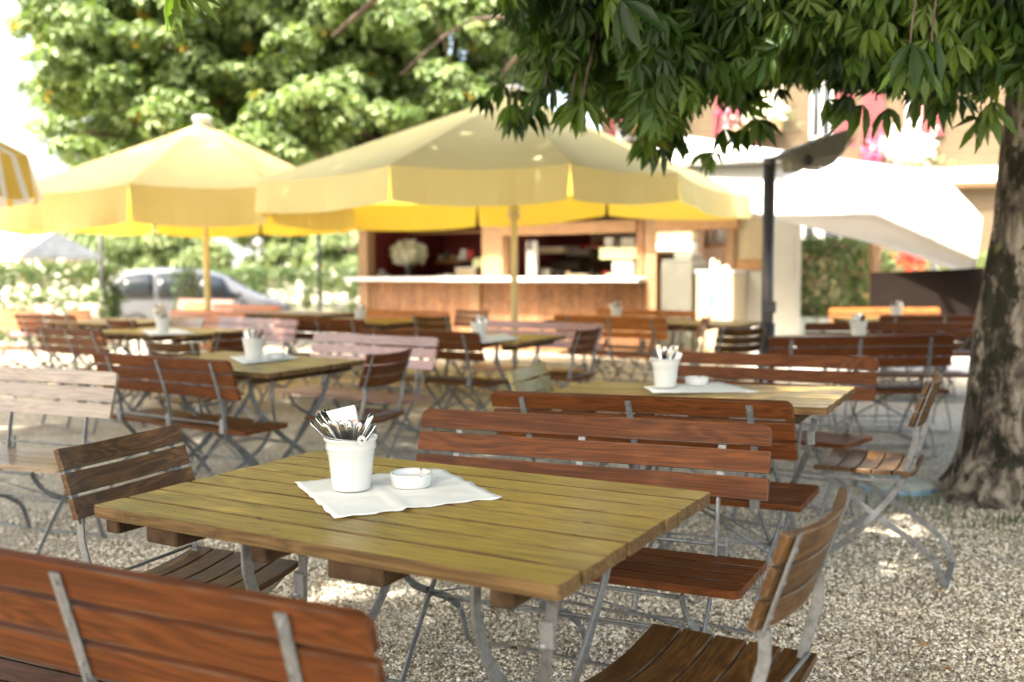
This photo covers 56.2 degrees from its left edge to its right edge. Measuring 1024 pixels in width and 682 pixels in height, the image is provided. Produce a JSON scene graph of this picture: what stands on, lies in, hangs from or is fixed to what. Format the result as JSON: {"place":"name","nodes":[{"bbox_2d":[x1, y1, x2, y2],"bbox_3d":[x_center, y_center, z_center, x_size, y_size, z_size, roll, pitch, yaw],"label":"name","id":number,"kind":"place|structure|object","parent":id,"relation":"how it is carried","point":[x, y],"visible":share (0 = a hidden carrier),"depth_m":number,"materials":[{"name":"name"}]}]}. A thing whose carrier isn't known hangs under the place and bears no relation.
{"place":"outdoors","nodes":[
{"label":"outdoors","id":0,"kind":"place"},
{"bbox_2d":[0,78,355,269],"bbox_3d":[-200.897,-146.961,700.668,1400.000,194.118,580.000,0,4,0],"label":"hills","id":1,"kind":"structure","parent":0,"point":[16,115],"depth_m":608.57,"materials":[{"name":"white"}]},
{"bbox_2d":[0,0,600,130],"label":"sky","id":2,"kind":"structure","parent":0,"point":[10,71],"materials":[{"name":"white"}]},
{"bbox_2d":[0,280,1023,681],"bbox_3d":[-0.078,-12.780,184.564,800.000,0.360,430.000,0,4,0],"label":"gravel ground","id":3,"kind":"structure","parent":0,"point":[30,428],"depth_m":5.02,"materials":[{"name":"grey gravel"}]},
{"bbox_2d":[0,311,41,383],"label":"garden bench","id":4,"kind":"object","parent":3,"relation":"on","point":[8,327],"visible":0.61,"depth_m":10.85,"materials":[{"name":"wood"}]},
{"bbox_2d":[0,142,43,207],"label":"parasol","id":5,"kind":"object","parent":3,"relation":"on","point":[19,185],"visible":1,"depth_m":8.09,"materials":[{"name":"fabric"}]},
{"bbox_2d":[6,304,60,365],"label":"garden chair","id":6,"kind":"object","parent":3,"relation":"on","point":[48,308],"visible":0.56,"depth_m":12.69,"materials":[{"name":"white wood"}]},
{"bbox_2d":[0,232,104,323],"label":"house","id":7,"kind":"structure","parent":3,"relation":"on","point":[53,247],"depth_m":28.64,"materials":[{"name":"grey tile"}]},
{"bbox_2d":[0,278,111,350],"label":"flower bed","id":8,"kind":"object","parent":3,"relation":"on","point":[19,297],"visible":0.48,"depth_m":15.67,"materials":[{"name":"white plant"}]},
{"bbox_2d":[0,366,118,553],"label":"garden bench","id":9,"kind":"object","parent":3,"relation":"on","point":[13,457],"visible":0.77,"depth_m":4.52,"materials":[{"name":"brown wood"}]},
{"bbox_2d":[14,314,109,386],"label":"garden bench","id":10,"kind":"object","parent":3,"relation":"on","point":[28,327],"visible":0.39,"depth_m":10.34,"materials":[{"name":"wood"}]},
{"bbox_2d":[0,256,131,340],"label":"hedge","id":11,"kind":"object","parent":3,"relation":"on","point":[74,271],"visible":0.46,"depth_m":17.59,"materials":[{"name":"green plant"}]},
{"bbox_2d":[34,327,145,434],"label":"garden bench","id":12,"kind":"object","parent":3,"relation":"on","point":[92,342],"visible":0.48,"depth_m":7.74,"materials":[{"name":"wood"}]},
{"bbox_2d":[66,309,118,368],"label":"garden chair","id":13,"kind":"object","parent":3,"relation":"on","point":[81,314],"visible":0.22,"depth_m":11.21,"materials":[{"name":"orange wood"}]},
{"bbox_2d":[98,235,105,317],"bbox_3d":[-7.045,-1.272,16.448,0.120,2.677,0.117,0,4,0],"label":"garden post","id":14,"kind":"object","parent":3,"relation":"on","point":[101,260],"visible":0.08,"depth_m":16.43,"materials":[{"name":"grey metal"}]},
{"bbox_2d":[47,318,173,397],"bbox_3d":[-4.170,0.162,10.141,1.246,0.751,0.760,2,5,30],"label":"garden table","id":15,"kind":"object","parent":3,"relation":"on","point":[100,323],"visible":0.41,"depth_m":9.89,"materials":[{"name":"brown wood"}]},
{"bbox_2d":[105,319,158,409],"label":"garden chair","id":16,"kind":"object","parent":3,"relation":"on","point":[120,324],"visible":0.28,"depth_m":8.86,"materials":[{"name":"wood"}]},
{"bbox_2d":[64,225,236,275],"bbox_3d":[-13.912,-3.340,37.797,6.797,4.562,4.630,0,4,0],"label":"tree","id":17,"kind":"object","parent":3,"relation":"on","point":[148,251],"visible":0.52,"depth_m":36.12,"materials":[{"name":"green plant"}]},
{"bbox_2d":[96,326,242,414],"bbox_3d":[-3.019,0.282,8.496,1.246,0.751,0.760,2,5,30],"label":"garden table","id":18,"kind":"object","parent":3,"relation":"on","point":[139,334],"visible":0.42,"depth_m":8.25,"materials":[{"name":"brown wood"}]},
{"bbox_2d":[142,329,194,334],"bbox_3d":[-2.957,-0.078,8.179,0.359,0.007,0.749,-3,5,-29],"label":"table cloth","id":19,"kind":"object","parent":18,"relation":"on","point":[171,331],"visible":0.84,"depth_m":8.10,"materials":[{"name":"white fabric"}]},
{"bbox_2d":[154,311,170,332],"bbox_3d":[-2.943,-0.159,8.065,0.140,0.186,0.131,-4,6,-38],"label":"bucket","id":20,"kind":"object","parent":19,"relation":"on","point":[162,321],"visible":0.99,"depth_m":8.03,"materials":[{"name":"ceramic"}]},
{"bbox_2d":[87,264,252,291],"bbox_3d":[-10.219,-1.322,29.001,4.972,2.004,1.392,0,4,0],"label":"hedge","id":21,"kind":"object","parent":3,"relation":"on","point":[237,274],"visible":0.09,"depth_m":28.63,"materials":[{"name":"green plant"}]},
{"bbox_2d":[138,317,210,408],"bbox_3d":[-3.176,0.201,9.007,0.433,0.828,0.546,2,5,30],"label":"garden chair","id":22,"kind":"object","parent":3,"relation":"on","point":[193,322],"visible":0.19,"depth_m":9.14,"materials":[{"name":"wood"}]},
{"bbox_2d":[53,423,297,593],"bbox_3d":[-0.917,0.680,2.632,0.546,0.828,0.433,2,5,25],"label":"garden chair","id":23,"kind":"object","parent":3,"relation":"on","point":[196,562],"visible":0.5,"depth_m":2.69,"materials":[{"name":"brown wood"}]},
{"bbox_2d":[0,115,354,352],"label":"parasol","id":24,"kind":"object","parent":3,"relation":"on","point":[200,178],"visible":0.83,"depth_m":9.89,"materials":[{"name":"fabric"}]},
{"bbox_2d":[167,264,204,316],"bbox_3d":[-6.302,-0.859,18.678,0.748,1.305,0.711,0,4,0],"label":"potted shrub","id":25,"kind":"object","parent":3,"relation":"on","point":[183,277],"visible":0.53,"depth_m":18.62,"materials":[{"name":"green plant"}]},
{"bbox_2d":[92,352,287,487],"bbox_3d":[-1.827,0.476,5.386,1.190,0.820,0.458,2,6,34],"label":"garden bench","id":26,"kind":"object","parent":3,"relation":"on","point":[224,424],"visible":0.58,"depth_m":5.24,"materials":[{"name":"wood"}]},
{"bbox_2d":[0,548,386,681],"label":"garden bench","id":27,"kind":"object","parent":3,"relation":"on","point":[64,620],"visible":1,"depth_m":1.50,"materials":[{"name":"wood"}]},
{"bbox_2d":[144,341,244,471],"bbox_3d":[-2.095,0.403,6.310,0.433,0.828,0.546,2,5,24],"label":"garden chair","id":28,"kind":"object","parent":3,"relation":"on","point":[179,349],"visible":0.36,"depth_m":6.15,"materials":[{"name":"wood"}]},
{"bbox_2d":[107,268,289,333],"bbox_3d":[-7.930,-0.993,24.002,4.537,1.673,2.180,-2,5,-22],"label":"parked car","id":29,"kind":"object","parent":3,"relation":"on","point":[146,291],"visible":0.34,"depth_m":22.95,"materials":[{"name":"silver metal"}]},
{"bbox_2d":[156,310,245,385],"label":"garden bench","id":30,"kind":"object","parent":3,"relation":"on","point":[206,313],"visible":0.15,"depth_m":10.80,"materials":[{"name":"wood"}]},
{"bbox_2d":[181,328,264,443],"bbox_3d":[-2.245,0.325,7.338,0.546,0.828,0.433,2,5,28],"label":"garden chair","id":31,"kind":"object","parent":3,"relation":"on","point":[224,340],"visible":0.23,"depth_m":7.19,"materials":[{"name":"wood"}]},
{"bbox_2d":[122,351,364,476],"bbox_3d":[-1.580,0.491,5.672,1.246,0.751,0.760,2,6,33],"label":"garden table","id":32,"kind":"object","parent":3,"relation":"on","point":[272,372],"visible":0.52,"depth_m":5.45,"materials":[{"name":"brown wood"}]},
{"bbox_2d":[231,353,297,363],"bbox_3d":[-1.482,0.101,5.746,0.360,0.007,0.613,-2,5,-26],"label":"table cloth","id":33,"kind":"object","parent":32,"relation":"on","point":[243,360],"visible":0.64,"depth_m":5.66,"materials":[{"name":"white fabric"}]},
{"bbox_2d":[242,328,264,359],"bbox_3d":[-1.523,0.014,5.643,0.131,0.186,0.140,-2,5,-19],"label":"bucket","id":34,"kind":"object","parent":33,"relation":"on","point":[253,346],"visible":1,"depth_m":5.60,"materials":[{"name":"ceramic"}]},
{"bbox_2d":[211,304,280,353],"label":"garden bench","id":35,"kind":"object","parent":3,"relation":"on","point":[264,308],"visible":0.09,"depth_m":12.33,"materials":[{"name":"wood"}]},
{"bbox_2d":[196,316,298,411],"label":"garden bench","id":36,"kind":"object","parent":3,"relation":"on","point":[287,330],"visible":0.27,"depth_m":8.99,"materials":[{"name":"wood"}]},
{"bbox_2d":[2,0,550,168],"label":"chestnut tree","id":37,"kind":"object","parent":3,"relation":"on","point":[126,74],"visible":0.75,"depth_m":14.16,"materials":[{"name":"green plant"}]},
{"bbox_2d":[226,224,343,306],"bbox_3d":[-8.772,-3.611,40.868,7.161,4.568,4.805,0,4,0],"label":"tree","id":38,"kind":"object","parent":3,"relation":"on","point":[288,250],"visible":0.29,"depth_m":39.62,"materials":[{"name":"green plant"}]},
{"bbox_2d":[240,262,358,317],"bbox_3d":[-5.932,-1.278,27.966,3.871,2.069,1.481,0,4,0],"label":"hedge","id":39,"kind":"object","parent":3,"relation":"on","point":[256,278],"visible":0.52,"depth_m":27.57,"materials":[{"name":"green plant"}]},
{"bbox_2d":[246,310,354,377],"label":"garden table","id":40,"kind":"object","parent":3,"relation":"on","point":[309,314],"visible":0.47,"depth_m":11.56,"materials":[{"name":"brown wood"}]},
{"bbox_2d":[317,234,321,332],"bbox_3d":[-3.807,-1.305,18.954,0.120,2.439,0.117,0,4,0],"label":"garden post","id":41,"kind":"object","parent":3,"relation":"on","point":[319,273],"visible":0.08,"depth_m":18.92,"materials":[{"name":"grey metal"}]},
{"bbox_2d":[272,316,376,406],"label":"garden bench","id":42,"kind":"object","parent":3,"relation":"on","point":[315,326],"visible":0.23,"depth_m":9.13,"materials":[{"name":"wood"}]},
{"bbox_2d":[302,230,357,292],"bbox_3d":[-4.620,-3.293,36.688,7.237,4.529,4.595,0,4,0],"label":"tree","id":43,"kind":"object","parent":3,"relation":"on","point":[339,248],"visible":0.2,"depth_m":36.28,"materials":[{"name":"green plant"}]},
{"bbox_2d":[277,333,438,457],"bbox_3d":[-1.069,0.378,6.615,1.190,0.820,0.458,2,5,36],"label":"garden bench","id":44,"kind":"object","parent":3,"relation":"on","point":[384,397],"visible":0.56,"depth_m":6.59,"materials":[{"name":"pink wood"}]},
{"bbox_2d":[305,348,412,459],"bbox_3d":[-0.845,0.462,5.452,0.546,0.828,0.433,2,5,27],"label":"garden chair","id":45,"kind":"object","parent":3,"relation":"on","point":[374,369],"visible":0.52,"depth_m":5.36,"materials":[{"name":"brown wood"}]},
{"bbox_2d":[298,317,425,392],"bbox_3d":[-1.550,0.160,9.952,1.246,0.751,0.760,2,5,30],"label":"garden table","id":46,"kind":"object","parent":3,"relation":"on","point":[379,323],"visible":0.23,"depth_m":9.69,"materials":[{"name":"brown wood"}]},
{"bbox_2d":[349,310,449,390],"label":"garden bench","id":47,"kind":"object","parent":3,"relation":"on","point":[404,313],"visible":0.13,"depth_m":10.54,"materials":[{"name":"wood"}]},
{"bbox_2d":[94,451,709,681],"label":"garden table","id":48,"kind":"object","parent":3,"relation":"on","point":[554,541],"visible":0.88,"depth_m":2.03,"materials":[{"name":"brown wood"}]},
{"bbox_2d":[296,468,501,517],"bbox_3d":[-0.286,0.360,2.325,0.401,0.009,0.389,-2,5,-25],"label":"table cloth","id":49,"kind":"object","parent":48,"relation":"on","point":[381,494],"visible":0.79,"depth_m":2.27,"materials":[{"name":"white fabric"}]},
{"bbox_2d":[323,432,377,492],"bbox_3d":[-0.392,0.290,2.332,0.131,0.140,0.134,0,4,0],"label":"bucket","id":50,"kind":"object","parent":49,"relation":"on","point":[351,465],"visible":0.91,"depth_m":2.29,"materials":[{"name":"white ceramic"}]},
{"bbox_2d":[326,405,358,433],"bbox_3d":[-0.411,0.197,2.345,0.080,0.086,0.039,0,4,0],"label":"napkin stack","id":51,"kind":"object","parent":50,"relation":"in","point":[344,415],"visible":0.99,"depth_m":2.33,"materials":[{"name":"white paper"}]},
{"bbox_2d":[390,467,432,489],"bbox_3d":[-0.249,0.340,2.367,0.105,0.034,0.105,0,4,0],"label":"ashtray","id":52,"kind":"object","parent":49,"relation":"on","point":[412,478],"visible":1,"depth_m":2.33,"materials":[{"name":"white ceramic"}]},
{"bbox_2d":[361,329,508,438],"bbox_3d":[-0.602,0.318,7.352,1.190,0.820,0.458,2,5,37],"label":"garden bench","id":53,"kind":"object","parent":3,"relation":"on","point":[469,380],"visible":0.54,"depth_m":7.12,"materials":[{"name":"wood"}]},
{"bbox_2d":[412,315,473,402],"bbox_3d":[-0.682,0.155,9.414,0.433,0.828,0.546,2,5,30],"label":"garden chair","id":54,"kind":"object","parent":3,"relation":"on","point":[432,323],"visible":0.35,"depth_m":9.23,"materials":[{"name":"wood"}]},
{"bbox_2d":[435,309,489,389],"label":"garden chair","id":55,"kind":"object","parent":3,"relation":"on","point":[461,317],"visible":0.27,"depth_m":10.55,"materials":[{"name":"wood"}]},
{"bbox_2d":[430,333,565,431],"bbox_3d":[-0.299,0.338,7.549,1.246,0.751,0.760,2,5,30],"label":"garden table","id":56,"kind":"object","parent":3,"relation":"on","point":[527,341],"visible":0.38,"depth_m":7.28,"materials":[{"name":"brown wood"}]},
{"bbox_2d":[254,85,751,388],"bbox_3d":[0.005,-1.117,10.371,5.138,3.220,4.826,0,4,0],"label":"parasol","id":57,"kind":"object","parent":3,"relation":"on","point":[454,170],"visible":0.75,"depth_m":8.86,"materials":[{"name":"yellow fabric"}]},
{"bbox_2d":[0,409,1023,681],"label":"leaf litter","id":58,"kind":"object","parent":3,"relation":"on","point":[696,599],"visible":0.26,"depth_m":3.50,"materials":[{"name":"brown plant"}]},
{"bbox_2d":[461,320,603,410],"bbox_3d":[0.166,0.255,8.107,1.190,0.820,0.458,3,5,34],"label":"garden bench","id":59,"kind":"object","parent":3,"relation":"on","point":[499,324],"visible":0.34,"depth_m":8.15,"materials":[{"name":"wood"}]},
{"bbox_2d":[506,362,607,466],"bbox_3d":[0.245,0.533,4.443,0.546,0.828,0.433,2,5,23],"label":"garden chair","id":60,"kind":"object","parent":3,"relation":"on","point":[528,372],"visible":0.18,"depth_m":4.52,"materials":[{"name":"brown wood"}]},
{"bbox_2d":[344,154,781,353],"bbox_3d":[1.167,-1.228,15.612,8.093,2.620,4.400,3,5,34],"label":"kiosk","id":61,"kind":"object","parent":3,"relation":"on","point":[426,288],"visible":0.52,"depth_m":14.73,"materials":[{"name":"brown wood"}]},
{"bbox_2d":[389,239,427,275],"bbox_3d":[-1.797,-1.448,16.607,0.762,0.657,0.608,3,5,34],"label":"flower vase","id":62,"kind":"object","parent":61,"relation":"on","point":[411,251],"visible":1,"depth_m":16.48,"materials":[{"name":"white plant"}]},
{"bbox_2d":[552,261,592,271],"bbox_3d":[0.931,-1.271,16.310,0.771,0.178,0.510,3,5,34],"label":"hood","id":63,"kind":"object","parent":61,"relation":"attached to","point":[578,266],"visible":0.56,"depth_m":16.04,"materials":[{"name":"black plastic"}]},
{"bbox_2d":[600,237,636,276],"bbox_3d":[1.684,-1.223,13.955,0.720,0.574,0.385,3,5,34],"label":"coffee machine","id":64,"kind":"object","parent":61,"relation":"on","point":[624,263],"visible":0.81,"depth_m":13.83,"materials":[{"name":"white paint"}]},
{"bbox_2d":[656,230,697,253],"bbox_3d":[2.265,-1.342,13.032,0.527,0.300,0.300,3,5,34],"label":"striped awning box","id":65,"kind":"object","parent":61,"relation":"attached to","point":[670,242],"visible":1,"depth_m":12.90,"materials":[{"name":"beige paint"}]},
{"bbox_2d":[529,326,601,391],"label":"garden chair","id":66,"kind":"object","parent":3,"relation":"on","point":[580,341],"visible":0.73,"depth_m":7.21,"materials":[{"name":"wood"}]},
{"bbox_2d":[400,409,772,681],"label":"garden bench","id":67,"kind":"object","parent":3,"relation":"on","point":[719,573],"visible":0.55,"depth_m":2.89,"materials":[{"name":"brown wood"}]},
{"bbox_2d":[163,0,1023,510],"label":"chestnut tree","id":68,"kind":"object","parent":3,"relation":"on","point":[657,72],"visible":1,"depth_m":4.18,"materials":[{"name":"green plant"}]},
{"bbox_2d":[554,314,668,383],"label":"garden bench","id":69,"kind":"object","parent":3,"relation":"on","point":[626,329],"visible":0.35,"depth_m":9.15,"materials":[{"name":"wood"}]},
{"bbox_2d":[544,318,679,381],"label":"garden table","id":70,"kind":"object","parent":3,"relation":"on","point":[617,362],"visible":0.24,"depth_m":9.70,"materials":[{"name":"brown wood"}]},
{"bbox_2d":[591,309,696,381],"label":"garden bench","id":71,"kind":"object","parent":3,"relation":"on","point":[665,313],"visible":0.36,"depth_m":10.20,"materials":[{"name":"orange wood"}]},
{"bbox_2d":[490,391,818,634],"bbox_3d":[0.535,0.589,3.702,1.190,0.820,0.458,0,6,30],"label":"garden bench","id":72,"kind":"object","parent":3,"relation":"on","point":[792,497],"visible":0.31,"depth_m":3.47,"materials":[{"name":"wood"}]},
{"bbox_2d":[618,319,760,380],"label":"garden table","id":73,"kind":"object","parent":3,"relation":"on","point":[687,325],"visible":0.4,"depth_m":9.07,"materials":[{"name":"brown wood"}]},
{"bbox_2d":[529,382,854,556],"bbox_3d":[0.775,0.596,4.129,1.246,0.751,0.760,0,3,27],"label":"garden table","id":74,"kind":"object","parent":3,"relation":"on","point":[806,401],"visible":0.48,"depth_m":3.97,"materials":[{"name":"brown wood"}]},
{"bbox_2d":[643,382,759,392],"bbox_3d":[0.818,0.204,4.236,0.463,0.007,0.364,0,4,0],"label":"table cloth","id":75,"kind":"object","parent":74,"relation":"on","point":[708,387],"visible":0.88,"depth_m":4.17,"materials":[{"name":"white paper"}]},
{"bbox_2d":[650,345,681,387],"bbox_3d":[0.682,0.110,4.233,0.140,0.186,0.131,0,4,0],"label":"bucket","id":76,"kind":"object","parent":75,"relation":"on","point":[665,364],"visible":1,"depth_m":4.20,"materials":[{"name":"white ceramic"}]},
{"bbox_2d":[677,315,710,377],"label":"garden chair","id":77,"kind":"object","parent":3,"relation":"on","point":[702,328],"visible":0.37,"depth_m":8.69,"materials":[{"name":"wood"}]},
{"bbox_2d":[583,487,851,681],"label":"garden chair","id":78,"kind":"object","parent":3,"relation":"on","point":[794,578],"visible":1,"depth_m":2.00,"materials":[{"name":"wood"}]},
{"bbox_2d":[708,327,767,381],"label":"garden chair","id":79,"kind":"object","parent":3,"relation":"on","point":[736,341],"visible":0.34,"depth_m":7.18,"materials":[{"name":"wood"}]},
{"bbox_2d":[668,351,878,529],"bbox_3d":[1.256,0.488,5.005,1.190,0.820,0.458,1,4,42],"label":"garden bench","id":80,"kind":"object","parent":3,"relation":"on","point":[846,439],"visible":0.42,"depth_m":4.91,"materials":[{"name":"wood"}]},
{"bbox_2d":[601,81,1005,306],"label":"house","id":81,"kind":"structure","parent":3,"relation":"on","point":[970,175],"depth_m":18.84,"materials":[{"name":"beige paint"}]},
{"bbox_2d":[709,85,806,131],"bbox_3d":[4.973,-4.679,19.476,1.962,1.208,0.842,1,5,20],"label":"flower box","id":82,"kind":"object","parent":81,"relation":"attached to","point":[773,115],"visible":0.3,"depth_m":19.34,"materials":[{"name":"white wood"}]},
{"bbox_2d":[810,81,832,139],"bbox_3d":[6.216,-4.834,19.257,0.429,1.537,0.086,1,5,20],"label":"window","id":83,"kind":"structure","parent":81,"relation":"in","point":[817,101],"depth_m":19.27,"materials":[{"name":"white paint"}]},
{"bbox_2d":[851,120,955,169],"bbox_3d":[7.520,-3.695,18.565,1.981,1.176,0.830,1,5,20],"label":"flower box","id":84,"kind":"object","parent":81,"relation":"attached to","point":[904,152],"visible":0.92,"depth_m":18.43,"materials":[{"name":"white wood"}]},
{"bbox_2d":[758,130,852,420],"bbox_3d":[2.247,-0.449,7.363,0.676,2.324,0.291,0,4,0],"label":"lamp post","id":85,"kind":"object","parent":3,"relation":"on","point":[823,152],"visible":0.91,"depth_m":7.30,"materials":[{"name":"grey metal"}]},
{"bbox_2d":[768,334,953,457],"bbox_3d":[2.348,0.360,6.576,1.190,0.820,0.458,-1,4,6],"label":"garden bench","id":86,"kind":"object","parent":3,"relation":"on","point":[928,361],"visible":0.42,"depth_m":6.40,"materials":[{"name":"wood"}]},
{"bbox_2d":[766,335,963,447],"bbox_3d":[2.551,0.356,7.100,1.246,0.751,0.760,0,4,6],"label":"garden table","id":87,"kind":"object","parent":3,"relation":"on","point":[955,344],"visible":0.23,"depth_m":6.86,"materials":[{"name":"brown wood"}]},
{"bbox_2d":[849,313,867,335],"bbox_3d":[2.544,-0.113,7.033,0.140,0.186,0.131,-4,6,-42],"label":"bucket","id":88,"kind":"object","parent":87,"relation":"on","point":[858,324],"visible":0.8,"depth_m":6.99,"materials":[{"name":"ceramic"}]},
{"bbox_2d":[814,371,955,587],"bbox_3d":[1.583,0.555,4.084,0.546,0.828,0.433,1,5,29],"label":"garden chair","id":89,"kind":"object","parent":3,"relation":"on","point":[856,463],"visible":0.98,"depth_m":3.99,"materials":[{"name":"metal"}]},
{"bbox_2d":[829,307,940,379],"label":"garden bench","id":90,"kind":"object","parent":3,"relation":"on","point":[846,312],"visible":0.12,"depth_m":10.55,"materials":[{"name":"wood"}]},
{"bbox_2d":[805,323,967,431],"bbox_3d":[2.965,0.275,7.629,1.190,0.820,0.458,0,4,8],"label":"garden bench","id":91,"kind":"object","parent":3,"relation":"on","point":[882,373],"visible":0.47,"depth_m":7.70,"materials":[{"name":"wood"}]},
{"bbox_2d":[858,475,936,496],"bbox_3d":[2.236,0.775,5.563,0.422,0.160,0.422,0,4,0],"label":"parasol stand","id":92,"kind":"object","parent":3,"relation":"on","point":[912,485],"visible":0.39,"depth_m":5.47,"materials":[{"name":"concrete"}]},
{"bbox_2d":[831,317,972,396],"bbox_3d":[3.950,0.147,9.692,1.246,0.751,0.760,0,4,4],"label":"garden table","id":93,"kind":"object","parent":3,"relation":"on","point":[848,319],"visible":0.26,"depth_m":9.45,"materials":[{"name":"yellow wood"}]},
{"bbox_2d":[875,315,974,401],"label":"garden bench","id":94,"kind":"object","parent":3,"relation":"on","point":[965,323],"visible":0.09,"depth_m":8.98,"materials":[{"name":"wood"}]},
{"bbox_2d":[869,268,983,370],"bbox_3d":[4.888,-0.216,10.970,1.489,1.271,0.113,2,5,24],"label":"brown screen","id":95,"kind":"object","parent":3,"relation":"on","point":[951,291],"visible":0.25,"depth_m":10.92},
{"bbox_2d":[865,489,1023,533],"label":"grass tufts","id":96,"kind":"object","parent":3,"relation":"on","point":[965,509],"visible":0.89,"depth_m":4.89,"materials":[{"name":"green plant"}]},
{"bbox_2d":[525,238,537,276],"bbox_3d":[0.287,-1.290,14.758,0.172,0.601,0.190,3,5,34],"label":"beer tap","id":97,"kind":"object","parent":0,"point":[531,249],"visible":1,"depth_m":14.74,"materials":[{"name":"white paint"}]},
{"bbox_2d":[679,356,969,372],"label":"pavement","id":98,"kind":"structure","parent":0,"point":[963,361],"depth_m":12.04,"materials":[{"name":"white concrete"}]},
{"bbox_2d":[661,259,706,351],"bbox_3d":[2.324,-0.409,12.946,0.455,1.384,0.500,3,5,34],"label":"fridge","id":99,"kind":"object","parent":98,"relation":"on","point":[678,284],"visible":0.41,"depth_m":12.71,"materials":[{"name":"white plastic"}]},
{"bbox_2d":[695,270,747,365],"bbox_3d":[2.751,-0.312,12.602,0.529,1.237,0.520,3,5,34],"label":"serving station","id":100,"kind":"object","parent":98,"relation":"on","point":[721,294],"visible":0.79,"depth_m":12.39,"materials":[{"name":"beige paint"}]},
{"bbox_2d":[718,287,730,319],"bbox_3d":[2.730,-0.451,12.297,0.173,0.480,0.007,3,5,34],"label":"white door","id":101,"kind":"structure","parent":100,"relation":"in","point":[724,293],"depth_m":12.29,"materials":[{"name":"paint"}]},
{"bbox_2d":[773,219,801,346],"bbox_3d":[3.414,-0.607,12.135,0.520,1.889,0.110,4,6,41],"label":"white partition","id":102,"kind":"object","parent":98,"relation":"on","point":[787,271],"visible":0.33,"depth_m":12.06,"materials":[{"name":"paint"}]},
{"bbox_2d":[659,136,981,369],"bbox_3d":[3.278,-1.250,11.805,4.531,3.223,1.707,2,5,33],"label":"white canopy","id":103,"kind":"object","parent":98,"relation":"on","point":[936,206],"visible":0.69,"depth_m":11.19,"materials":[{"name":"fabric"}]},
{"bbox_2d":[800,231,869,334],"bbox_3d":[5.134,-0.865,15.532,1.610,1.860,1.272,0,4,0],"label":"planted trough","id":104,"kind":"object","parent":98,"relation":"on","point":[851,255],"visible":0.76,"depth_m":15.20,"materials":[{"name":"green plant"}]},
{"bbox_2d":[865,212,881,356],"bbox_3d":[4.721,-0.707,12.485,0.160,2.020,0.160,0,4,0],"label":"timber post","id":105,"kind":"object","parent":98,"relation":"on","point":[875,259],"visible":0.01,"depth_m":12.41,"materials":[{"name":"brown wood"}]},
{"bbox_2d":[866,249,987,298],"bbox_3d":[6.902,-0.941,15.682,2.284,1.346,1.316,0,4,0],"label":"planted trough","id":106,"kind":"object","parent":98,"relation":"on","point":[891,260],"visible":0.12,"depth_m":15.48,"materials":[{"name":"multicoloured plant"}]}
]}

